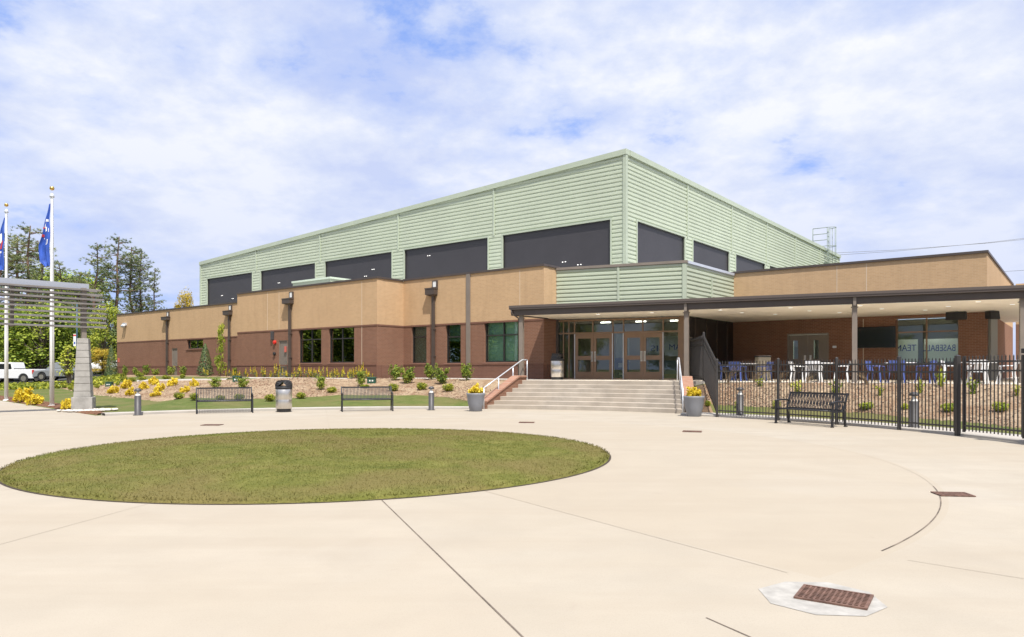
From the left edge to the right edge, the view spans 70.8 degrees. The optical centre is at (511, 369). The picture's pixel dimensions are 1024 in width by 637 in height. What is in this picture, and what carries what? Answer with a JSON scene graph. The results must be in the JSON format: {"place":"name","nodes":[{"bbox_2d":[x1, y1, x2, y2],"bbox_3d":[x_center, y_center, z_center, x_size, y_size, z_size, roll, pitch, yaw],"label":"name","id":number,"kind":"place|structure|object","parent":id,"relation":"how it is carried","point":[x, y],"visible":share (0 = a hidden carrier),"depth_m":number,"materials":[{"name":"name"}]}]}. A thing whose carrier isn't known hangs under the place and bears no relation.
{"place":"outdoors","nodes":[
{"label":"outdoors","id":0,"kind":"place"},
{"bbox_2d":[137,377,356,381],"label":"path","id":1,"kind":"structure","parent":0,"point":[231,377],"depth_m":40.17,"materials":[{"name":"concrete"}]},
{"bbox_2d":[0,427,610,503],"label":"lawn","id":2,"kind":"structure","parent":0,"point":[203,489],"depth_m":10.84,"materials":[{"name":"green plant"}]},
{"bbox_2d":[0,373,1020,434],"bbox_3d":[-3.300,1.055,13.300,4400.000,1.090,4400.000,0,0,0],"label":"ground","id":3,"kind":"structure","parent":0,"point":[111,402],"depth_m":29.15,"materials":[{"name":"green plant"}]},
{"bbox_2d":[0,228,38,312],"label":"pine tree","id":4,"kind":"object","parent":3,"relation":"on","point":[13,259],"visible":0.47,"depth_m":78.70,"materials":[{"name":"green plant"}]},
{"bbox_2d":[0,236,47,307],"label":"pine tree","id":5,"kind":"object","parent":3,"relation":"on","point":[21,251],"visible":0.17,"depth_m":96.09,"materials":[{"name":"green plant"}]},
{"bbox_2d":[0,221,57,378],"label":"pine tree","id":6,"kind":"object","parent":3,"relation":"on","point":[33,255],"visible":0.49,"depth_m":79.85,"materials":[{"name":"green plant"}]},
{"bbox_2d":[0,306,72,380],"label":"broadleaf tree","id":7,"kind":"object","parent":3,"relation":"on","point":[10,344],"visible":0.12,"depth_m":74.31,"materials":[{"name":"green plant"}]},
{"bbox_2d":[0,302,80,367],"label":"broadleaf tree","id":8,"kind":"object","parent":3,"relation":"on","point":[39,353],"visible":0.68,"depth_m":72.92,"materials":[{"name":"green plant"}]},
{"bbox_2d":[19,240,61,308],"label":"pine tree","id":9,"kind":"object","parent":3,"relation":"on","point":[41,267],"visible":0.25,"depth_m":87.94,"materials":[{"name":"green plant"}]},
{"bbox_2d":[0,401,94,419],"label":"walkway","id":10,"kind":"structure","parent":3,"relation":"on","point":[10,410],"depth_m":25.80,"materials":[{"name":"concrete"}]},
{"bbox_2d":[2,374,100,382],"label":"parking lot","id":11,"kind":"structure","parent":3,"relation":"on","point":[17,380],"depth_m":72.54,"materials":[{"name":"asphalt"}]},
{"bbox_2d":[0,362,47,382],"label":"pickup truck","id":12,"kind":"object","parent":11,"relation":"on","point":[20,371],"visible":0.72,"depth_m":66.99,"materials":[{"name":"white"}]},
{"bbox_2d":[32,362,92,380],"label":"parked car","id":13,"kind":"object","parent":11,"relation":"on","point":[42,375],"visible":0.48,"depth_m":66.16,"materials":[{"name":"silver metal"}]},
{"bbox_2d":[0,395,104,414],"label":"mulch bed","id":14,"kind":"object","parent":3,"relation":"on","point":[55,405],"visible":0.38,"depth_m":29.60,"materials":[{"name":"brown wood"}]},
{"bbox_2d":[3,203,8,400],"bbox_3d":[-24.850,-3.257,35.400,0.300,9.806,0.300,0,0,0],"label":"flagpole","id":15,"kind":"object","parent":14,"relation":"on","point":[6,389],"visible":0.98,"depth_m":35.34,"materials":[{"name":"metal"}]},
{"bbox_2d":[0,218,4,269],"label":"flag","id":16,"kind":"object","parent":15,"relation":"attached to","point":[2,237],"visible":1,"depth_m":35.34,"materials":[{"name":"blue fabric"}]},
{"bbox_2d":[11,386,33,402],"bbox_3d":[-22.510,1.221,33.232,0.962,0.852,0.928,0,0,39],"label":"yellow shrub","id":17,"kind":"object","parent":14,"relation":"on","point":[20,394],"visible":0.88,"depth_m":33.04,"materials":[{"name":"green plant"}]},
{"bbox_2d":[24,394,43,404],"bbox_3d":[-20.529,1.324,30.977,0.760,0.586,0.734,0,0,-40],"label":"yellow shrub","id":18,"kind":"object","parent":14,"relation":"on","point":[35,399],"visible":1,"depth_m":30.86,"materials":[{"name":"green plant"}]},
{"bbox_2d":[48,186,54,405],"bbox_3d":[-19.000,-2.959,29.750,0.300,9.201,0.300,0,0,0],"label":"flagpole","id":19,"kind":"object","parent":14,"relation":"on","point":[51,401],"visible":0.94,"depth_m":29.69,"materials":[{"name":"metal"}]},
{"bbox_2d":[39,203,50,266],"bbox_3d":[-19.270,-5.555,29.705,0.460,2.690,0.191,0,0,0],"label":"flag","id":20,"kind":"object","parent":19,"relation":"attached to","point":[44,251],"visible":1,"depth_m":29.70,"materials":[{"name":"blue fabric"}]},
{"bbox_2d":[60,398,70,409],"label":"yellow shrub","id":21,"kind":"object","parent":14,"relation":"on","point":[66,404],"visible":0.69,"depth_m":27.06,"materials":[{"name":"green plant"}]},
{"bbox_2d":[56,408,117,411],"bbox_3d":[-15.499,1.490,26.295,2.172,0.120,1.083,0,0,0],"label":"cobble ring","id":22,"kind":"object","parent":14,"relation":"on","point":[94,409],"visible":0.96,"depth_m":26.04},
{"bbox_2d":[0,277,105,409],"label":"louvred gateway","id":23,"kind":"object","parent":3,"relation":"on","point":[83,398],"visible":0.96,"depth_m":26.32,"materials":[{"name":"metal"}]},
{"bbox_2d":[19,264,92,314],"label":"broadleaf tree","id":24,"kind":"object","parent":3,"relation":"on","point":[62,274],"visible":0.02,"depth_m":102.56,"materials":[{"name":"green plant"}]},
{"bbox_2d":[41,260,74,340],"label":"pine tree","id":25,"kind":"object","parent":3,"relation":"on","point":[58,273],"visible":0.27,"depth_m":89.89,"materials":[{"name":"green plant"}]},
{"bbox_2d":[0,373,120,389],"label":"ground cover","id":26,"kind":"object","parent":3,"relation":"on","point":[101,380],"visible":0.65,"depth_m":51.24,"materials":[{"name":"green plant"}]},
{"bbox_2d":[24,315,99,365],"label":"broadleaf tree","id":27,"kind":"object","parent":3,"relation":"on","point":[68,340],"visible":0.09,"depth_m":76.83,"materials":[{"name":"green plant"}]},
{"bbox_2d":[31,267,114,345],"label":"broadleaf tree","id":28,"kind":"object","parent":3,"relation":"on","point":[89,280],"visible":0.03,"depth_m":99.08,"materials":[{"name":"green plant"}]},
{"bbox_2d":[64,271,92,318],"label":"pine tree","id":29,"kind":"object","parent":3,"relation":"on","point":[79,277],"visible":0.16,"depth_m":94.66,"materials":[{"name":"green plant"}]},
{"bbox_2d":[57,324,116,374],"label":"broadleaf tree","id":30,"kind":"object","parent":3,"relation":"on","point":[114,347],"visible":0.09,"depth_m":79.41,"materials":[{"name":"green plant"}]},
{"bbox_2d":[68,241,125,330],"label":"pine tree","id":31,"kind":"object","parent":3,"relation":"on","point":[97,248],"visible":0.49,"depth_m":83.73,"materials":[{"name":"green plant"}]},
{"bbox_2d":[91,347,116,374],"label":"broadleaf tree","id":32,"kind":"object","parent":3,"relation":"on","point":[103,361],"visible":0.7,"depth_m":65.77,"materials":[{"name":"yellow plant"}]},
{"bbox_2d":[87,301,121,374],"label":"broadleaf tree","id":33,"kind":"object","parent":3,"relation":"on","point":[102,335],"visible":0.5,"depth_m":71.70,"materials":[{"name":"green plant"}]},
{"bbox_2d":[82,234,145,353],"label":"pine tree","id":34,"kind":"object","parent":3,"relation":"on","point":[108,265],"visible":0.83,"depth_m":81.75,"materials":[{"name":"green plant"}]},
{"bbox_2d":[104,245,152,311],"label":"pine tree","id":35,"kind":"object","parent":3,"relation":"on","point":[131,276],"visible":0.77,"depth_m":84.16,"materials":[{"name":"green plant"}]},
{"bbox_2d":[123,250,156,311],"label":"pine tree","id":36,"kind":"object","parent":3,"relation":"on","point":[142,279],"visible":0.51,"depth_m":85.89,"materials":[{"name":"green plant"}]},
{"bbox_2d":[144,268,166,310],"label":"pine tree","id":37,"kind":"object","parent":3,"relation":"on","point":[154,287],"visible":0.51,"depth_m":87.95,"materials":[{"name":"green plant"}]},
{"bbox_2d":[123,375,231,377],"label":"planting strip","id":38,"kind":"object","parent":3,"relation":"on","point":[174,375],"visible":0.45,"depth_m":54.18,"materials":[{"name":"brown plant"}]},
{"bbox_2d":[103,344,118,376],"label":"conical conifer","id":39,"kind":"object","parent":38,"relation":"on","point":[111,354],"visible":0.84,"depth_m":58.84,"materials":[{"name":"green plant"}]},
{"bbox_2d":[196,343,213,375],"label":"conical conifer","id":40,"kind":"object","parent":38,"relation":"on","point":[206,359],"visible":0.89,"depth_m":50.69,"materials":[{"name":"green plant"}]},
{"bbox_2d":[213,323,226,375],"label":"columnar tree","id":41,"kind":"object","parent":38,"relation":"on","point":[221,365],"visible":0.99,"depth_m":48.72,"materials":[{"name":"green plant"}]},
{"bbox_2d":[174,288,193,307],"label":"broadleaf tree","id":42,"kind":"object","parent":3,"relation":"on","point":[187,298],"visible":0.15,"depth_m":95.95,"materials":[{"name":"yellow plant"}]},
{"bbox_2d":[62,378,505,401],"bbox_3d":[-21.572,0.982,42.185,49.409,0.988,11.562,0,0,36],"label":"mulch bed","id":43,"kind":"object","parent":3,"relation":"on","point":[491,386],"visible":0.38,"depth_m":33.43,"materials":[{"name":"brown wood"}]},
{"bbox_2d":[57,344,76,384],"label":"young tree","id":44,"kind":"object","parent":43,"relation":"on","point":[67,367],"visible":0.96,"depth_m":51.85,"materials":[{"name":"green plant"}]},
{"bbox_2d":[356,370,366,385],"bbox_3d":[-7.024,0.462,33.649,0.501,0.818,0.519,0,0,-31],"label":"green shrub","id":45,"kind":"object","parent":43,"relation":"on","point":[361,379],"visible":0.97,"depth_m":33.56,"materials":[{"name":"green plant"}]},
{"bbox_2d":[388,364,401,379],"bbox_3d":[-5.732,0.179,35.437,0.689,0.872,0.736,0,0,34],"label":"green shrub","id":46,"kind":"object","parent":43,"relation":"on","point":[396,372],"visible":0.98,"depth_m":35.41,"materials":[{"name":"green plant"}]},
{"bbox_2d":[399,367,415,382],"bbox_3d":[-4.999,0.304,34.295,0.839,0.876,0.721,0,0,32],"label":"green shrub","id":47,"kind":"object","parent":43,"relation":"on","point":[407,376],"visible":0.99,"depth_m":34.23,"materials":[{"name":"green plant"}]},
{"bbox_2d":[424,363,437,379],"bbox_3d":[-3.957,0.126,35.354,0.774,0.910,0.725,0,0,-15],"label":"green shrub","id":48,"kind":"object","parent":43,"relation":"on","point":[429,371],"visible":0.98,"depth_m":35.19,"materials":[{"name":"green plant"}]},
{"bbox_2d":[434,367,449,383],"bbox_3d":[-3.255,0.332,33.744,0.785,0.860,0.674,0,0,31],"label":"green shrub","id":49,"kind":"object","parent":43,"relation":"on","point":[441,376],"visible":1,"depth_m":33.63,"materials":[{"name":"green plant"}]},
{"bbox_2d":[460,362,473,379],"bbox_3d":[-2.094,0.135,34.061,0.706,0.917,0.662,0,0,38],"label":"green shrub","id":50,"kind":"object","parent":43,"relation":"on","point":[466,370],"visible":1,"depth_m":33.98,"materials":[{"name":"green plant"}]},
{"bbox_2d":[96,377,1020,426],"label":"bark chips","id":51,"kind":"object","parent":43,"relation":"on","point":[492,389],"visible":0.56,"depth_m":26.28,"materials":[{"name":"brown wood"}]},
{"bbox_2d":[101,406,468,415],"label":"kerb","id":52,"kind":"structure","parent":3,"relation":"on","point":[274,409],"depth_m":26.80,"materials":[{"name":"concrete"}]},
{"bbox_2d":[116,148,1023,382],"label":"sports hall","id":53,"kind":"structure","parent":3,"relation":"on","point":[625,263],"depth_m":38.50,"materials":[{"name":"green metal"}]},
{"bbox_2d":[172,348,176,374],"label":"door","id":54,"kind":"structure","parent":53,"relation":"in","point":[174,350],"depth_m":56.72,"materials":[{"name":"brown metal"}]},
{"bbox_2d":[186,339,202,349],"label":"window","id":55,"kind":"structure","parent":53,"relation":"in","point":[192,344],"depth_m":54.92,"materials":[{"name":"grey"}]},
{"bbox_2d":[208,273,251,303],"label":"hall window","id":56,"kind":"structure","parent":53,"relation":"in","point":[220,289],"depth_m":65.06,"materials":[{"name":"grey glass"}]},
{"bbox_2d":[279,340,287,376],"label":"door","id":57,"kind":"structure","parent":53,"relation":"in","point":[283,356],"depth_m":42.80,"materials":[{"name":"brown metal"}]},
{"bbox_2d":[261,263,314,289],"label":"hall window","id":58,"kind":"structure","parent":53,"relation":"in","point":[281,277],"depth_m":59.58,"materials":[{"name":"grey"}]},
{"bbox_2d":[297,329,321,363],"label":"window","id":59,"kind":"structure","parent":53,"relation":"in","point":[310,340],"depth_m":41.35,"materials":[{"name":"grey"}]},
{"bbox_2d":[327,327,354,363],"bbox_3d":[-9.225,-1.293,39.546,2.382,2.015,0.500,0,0,38],"label":"window","id":60,"kind":"structure","parent":53,"relation":"in","point":[341,339],"depth_m":39.54,"materials":[{"name":"grey"}]},
{"bbox_2d":[326,252,390,278],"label":"hall window","id":61,"kind":"structure","parent":53,"relation":"in","point":[379,265],"depth_m":53.67,"materials":[{"name":"grey glass"}]},
{"bbox_2d":[410,326,425,363],"bbox_3d":[-4.897,-1.285,38.414,1.334,2.055,0.310,0,0,38],"label":"window","id":62,"kind":"structure","parent":53,"relation":"in","point":[419,333],"depth_m":38.54,"materials":[{"name":"grey"}]},
{"bbox_2d":[405,238,486,278],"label":"hall window","id":63,"kind":"structure","parent":53,"relation":"in","point":[471,255],"depth_m":48.26,"materials":[{"name":"grey glass"}]},
{"bbox_2d":[444,325,460,363],"bbox_3d":[-2.951,-1.294,36.884,1.246,2.098,0.310,0,0,38],"label":"window","id":64,"kind":"structure","parent":53,"relation":"in","point":[453,331],"depth_m":36.97,"materials":[{"name":"grey"}]},
{"bbox_2d":[482,322,517,363],"bbox_3d":[-0.446,-1.300,34.914,2.392,2.065,0.310,0,0,38],"label":"window","id":65,"kind":"structure","parent":53,"relation":"in","point":[501,338],"depth_m":35.11,"materials":[{"name":"green glass"}]},
{"bbox_2d":[503,220,609,267],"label":"hall window","id":66,"kind":"structure","parent":53,"relation":"in","point":[587,244],"depth_m":42.51,"materials":[{"name":"grey glass"}]},
{"bbox_2d":[575,334,593,377],"bbox_3d":[3.373,-0.596,33.622,0.884,2.081,0.156,0,0,24],"label":"door","id":67,"kind":"structure","parent":53,"relation":"in","point":[577,336],"depth_m":33.63,"materials":[{"name":"wood"}]},
{"bbox_2d":[594,334,611,377],"bbox_3d":[4.191,-0.596,33.266,0.884,2.081,0.156,0,0,24],"label":"door","id":68,"kind":"structure","parent":53,"relation":"in","point":[596,374],"depth_m":33.27,"materials":[{"name":"wood"}]},
{"bbox_2d":[624,333,642,377],"bbox_3d":[5.514,-0.596,32.690,0.868,2.081,0.156,0,0,24],"label":"door","id":69,"kind":"structure","parent":53,"relation":"in","point":[626,335],"depth_m":32.70,"materials":[{"name":"wood"}]},
{"bbox_2d":[643,333,662,377],"bbox_3d":[6.317,-0.596,32.340,0.868,2.081,0.156,0,0,24],"label":"door","id":70,"kind":"structure","parent":53,"relation":"in","point":[659,357],"depth_m":32.33,"materials":[{"name":"wood"}]},
{"bbox_2d":[638,222,683,262],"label":"hall window","id":71,"kind":"structure","parent":53,"relation":"in","point":[654,244],"depth_m":43.02,"materials":[{"name":"grey glass"}]},
{"bbox_2d":[693,240,727,270],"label":"hall window","id":72,"kind":"structure","parent":53,"relation":"in","point":[704,254],"depth_m":49.21,"materials":[{"name":"grey"}]},
{"bbox_2d":[736,255,763,270],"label":"hall window","id":73,"kind":"structure","parent":53,"relation":"in","point":[742,263],"depth_m":54.56,"materials":[{"name":"grey"}]},
{"bbox_2d":[787,333,828,378],"bbox_3d":[14.010,-0.610,34.005,1.886,2.150,0.350,0,0,38],"label":"door","id":74,"kind":"structure","parent":53,"relation":"in","point":[803,346],"depth_m":33.94,"materials":[{"name":"brown metal"}]},
{"bbox_2d":[857,326,895,347],"bbox_3d":[16.143,-1.413,32.003,1.640,0.940,0.109,0,0,38],"label":"television","id":75,"kind":"object","parent":53,"relation":"attached to","point":[877,337],"visible":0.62,"depth_m":31.92,"materials":[{"name":"black plastic"}]},
{"bbox_2d":[896,316,958,365],"bbox_3d":[17.844,-1.181,30.946,2.370,2.125,0.100,0,0,38],"label":"window","id":76,"kind":"structure","parent":53,"relation":"in","point":[926,331],"depth_m":30.95,"materials":[{"name":"grey metal"}]},
{"bbox_2d":[945,311,966,319],"bbox_3d":[18.105,-2.171,29.358,0.720,0.358,0.353,0,0,38],"label":"loudspeaker","id":77,"kind":"object","parent":53,"relation":"attached to","point":[956,315],"visible":1,"depth_m":29.23,"materials":[{"name":"black plastic"}]},
{"bbox_2d":[985,311,999,318],"bbox_3d":[19.305,-2.171,28.930,0.400,0.358,0.353,0,0,-2],"label":"loudspeaker","id":78,"kind":"object","parent":53,"relation":"attached to","point":[992,314],"visible":1,"depth_m":28.79,"materials":[{"name":"black plastic"}]},
{"bbox_2d":[696,385,712,412],"bbox_3d":[6.635,1.091,25.540,0.686,0.998,3.827,0,0,7],"label":"mulch bed","id":79,"kind":"object","parent":3,"relation":"on","point":[705,407],"visible":0.3,"depth_m":25.62,"materials":[{"name":"soil"}]},
{"bbox_2d":[680,412,1023,442],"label":"kerb","id":80,"kind":"structure","parent":3,"relation":"on","point":[995,436],"depth_m":18.91,"materials":[{"name":"concrete"}]},
{"bbox_2d":[735,387,744,414],"bbox_3d":[7.339,1.030,23.152,0.300,0.900,0.300,0,0,0],"label":"bollard light","id":81,"kind":"object","parent":80,"relation":"on","point":[740,401],"visible":0.77,"depth_m":23.09,"materials":[{"name":"white"}]},
{"bbox_2d":[907,392,920,427],"bbox_3d":[10.273,1.030,18.402,0.300,0.900,0.300,0,0,0],"label":"bollard light","id":82,"kind":"object","parent":80,"relation":"on","point":[913,410],"visible":0.62,"depth_m":18.32,"materials":[{"name":"white"}]},
{"bbox_2d":[702,382,1020,427],"bbox_3d":[16.666,0.989,20.510,15.678,1.007,18.732,0,0,-18],"label":"mulch bed","id":83,"kind":"object","parent":3,"relation":"on","point":[748,393],"visible":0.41,"depth_m":21.74,"materials":[{"name":"brown soil"}]},
{"bbox_2d":[0,409,1023,636],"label":"plaza","id":84,"kind":"structure","parent":0,"point":[660,525],"depth_m":6.37,"materials":[{"name":"concrete"}]},
{"bbox_2d":[134,388,142,415],"bbox_3d":[-12.571,1.100,24.200,0.300,0.900,0.300,0,0,0],"label":"bollard light","id":85,"kind":"object","parent":84,"relation":"on","point":[137,404],"visible":1,"depth_m":24.12,"materials":[{"name":"white"}]},
{"bbox_2d":[196,387,252,413],"bbox_3d":[-10.165,1.099,25.487,1.870,0.910,0.699,0,0,-24],"label":"park bench","id":86,"kind":"object","parent":84,"relation":"on","point":[225,400],"visible":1,"depth_m":25.63,"materials":[{"name":"metal"}]},
{"bbox_2d":[275,380,292,411],"bbox_3d":[-8.273,0.970,26.120,0.600,1.160,0.600,0,0,-5],"label":"litter bin","id":87,"kind":"object","parent":84,"relation":"on","point":[283,398],"visible":0.99,"depth_m":25.90,"materials":[{"name":"silver metal"}]},
{"bbox_2d":[341,386,393,411],"bbox_3d":[-5.372,1.099,26.699,1.870,0.910,0.699,0,0,-16],"label":"park bench","id":88,"kind":"object","parent":84,"relation":"on","point":[371,398],"visible":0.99,"depth_m":26.89,"materials":[{"name":"metal"}]},
{"bbox_2d":[428,386,434,409],"bbox_3d":[-3.050,1.100,27.220,0.300,0.900,0.300,0,0,0],"label":"bollard light","id":89,"kind":"object","parent":84,"relation":"on","point":[431,399],"visible":0.98,"depth_m":27.13,"materials":[{"name":"white"}]},
{"bbox_2d":[466,393,484,411],"bbox_3d":[-1.336,1.215,26.540,0.690,0.670,0.690,0,0,0],"label":"planter pot","id":90,"kind":"object","parent":84,"relation":"on","point":[475,402],"visible":0.97,"depth_m":26.30,"materials":[{"name":"concrete"}]},
{"bbox_2d":[468,383,483,392],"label":"yellow shrub","id":91,"kind":"object","parent":90,"relation":"in","point":[475,389],"visible":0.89,"depth_m":26.46,"materials":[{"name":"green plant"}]},
{"bbox_2d":[482,375,693,412],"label":"entrance steps","id":92,"kind":"structure","parent":84,"relation":"on","point":[517,392],"depth_m":27.96,"materials":[{"name":"concrete"}]},
{"bbox_2d":[483,359,527,408],"bbox_3d":[-0.225,0.563,29.453,0.059,1.974,3.597,0,0,29],"label":"handrail","id":93,"kind":"object","parent":92,"relation":"on","point":[512,367],"visible":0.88,"depth_m":29.63,"materials":[{"name":"metal"}]},
{"bbox_2d":[677,357,683,412],"bbox_3d":[6.198,0.548,26.523,0.074,2.003,3.649,0,0,10],"label":"handrail","id":94,"kind":"object","parent":92,"relation":"on","point":[680,374],"visible":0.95,"depth_m":26.20,"materials":[{"name":"metal"}]},
{"bbox_2d":[683,396,704,416],"bbox_3d":[5.977,1.215,23.660,0.690,0.670,0.690,0,0,0],"label":"planter pot","id":95,"kind":"object","parent":84,"relation":"on","point":[693,406],"visible":0.94,"depth_m":23.42,"materials":[{"name":"concrete"}]},
{"bbox_2d":[686,386,701,395],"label":"yellow shrub","id":96,"kind":"object","parent":95,"relation":"in","point":[693,391],"visible":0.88,"depth_m":23.52,"materials":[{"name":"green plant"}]},
{"bbox_2d":[774,391,848,427],"bbox_3d":[8.275,1.099,19.980,0.699,0.910,1.870,0,0,-30],"label":"park bench","id":97,"kind":"object","parent":84,"relation":"on","point":[832,410],"visible":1,"depth_m":19.99,"materials":[{"name":"black metal"}]},
{"bbox_2d":[793,584,873,609],"bbox_3d":[2.180,1.540,4.880,0.450,0.012,0.340,0,0,33],"label":"drain grate","id":98,"kind":"object","parent":84,"relation":"on","point":[840,597],"visible":1,"depth_m":4.86,"materials":[{"name":"brown metal"}]},
{"bbox_2d":[716,355,960,435],"bbox_3d":[8.725,0.605,20.148,0.617,1.890,7.651,0,0,-30],"label":"picket fence","id":99,"kind":"object","parent":84,"relation":"on","point":[956,372],"visible":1,"depth_m":19.08,"materials":[{"name":"black metal"}]},
{"bbox_2d":[962,355,1023,438],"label":"picket gate","id":100,"kind":"structure","parent":99,"relation":"attached to","point":[964,370],"depth_m":15.68,"materials":[{"name":"black metal"}]},
{"bbox_2d":[930,491,975,496],"bbox_3d":[5.435,1.540,8.880,0.400,0.012,0.280,0,0,7],"label":"drain grate","id":101,"kind":"object","parent":84,"relation":"on","point":[958,494],"visible":1,"depth_m":8.83,"materials":[{"name":"brown"}]},
{"bbox_2d":[0,0,1023,359],"label":"sky","id":102,"kind":"structure","parent":0,"point":[193,132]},
{"bbox_2d":[526,377,1020,385],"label":"patio floor","id":103,"kind":"structure","parent":0,"point":[697,382],"depth_m":29.43,"materials":[{"name":"concrete"}]},
{"bbox_2d":[550,353,563,379],"bbox_3d":[1.980,-0.115,31.550,0.600,1.160,0.600,0,0,30],"label":"litter bin","id":104,"kind":"object","parent":103,"relation":"on","point":[557,366],"visible":1,"depth_m":31.32,"materials":[{"name":"silver plastic"}]},
{"bbox_2d":[690,332,715,410],"bbox_3d":[7.278,0.012,27.420,0.146,2.874,8.218,0,0,8],"label":"picket fence","id":105,"kind":"object","parent":103,"relation":"on","point":[702,362],"visible":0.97,"depth_m":27.43,"materials":[{"name":"black metal"}]},
{"bbox_2d":[754,356,770,378],"bbox_3d":[10.859,-0.070,31.200,0.560,1.030,0.560,0,0,0],"label":"patio bin","id":106,"kind":"object","parent":103,"relation":"on","point":[762,358],"visible":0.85,"depth_m":30.94,"materials":[{"name":"beige"}]},
{"bbox_2d":[805,361,822,381],"bbox_3d":[10.849,0.089,25.903,0.546,0.761,0.572,0,0,33],"label":"patio chair","id":107,"kind":"object","parent":103,"relation":"on","point":[812,362],"visible":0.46,"depth_m":25.76,"materials":[{"name":"white plastic"}]},
{"bbox_2d":[887,360,904,382],"bbox_3d":[12.916,0.089,24.201,0.546,0.761,0.572,0,0,27],"label":"patio chair","id":108,"kind":"object","parent":103,"relation":"on","point":[890,361],"visible":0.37,"depth_m":24.01,"materials":[{"name":"blue plastic"}]},
{"bbox_2d":[967,360,985,382],"bbox_3d":[14.728,0.089,22.801,0.546,0.761,0.573,0,0,28],"label":"patio chair","id":109,"kind":"object","parent":103,"relation":"on","point":[981,363],"visible":0.42,"depth_m":22.65,"materials":[{"name":"white plastic"}]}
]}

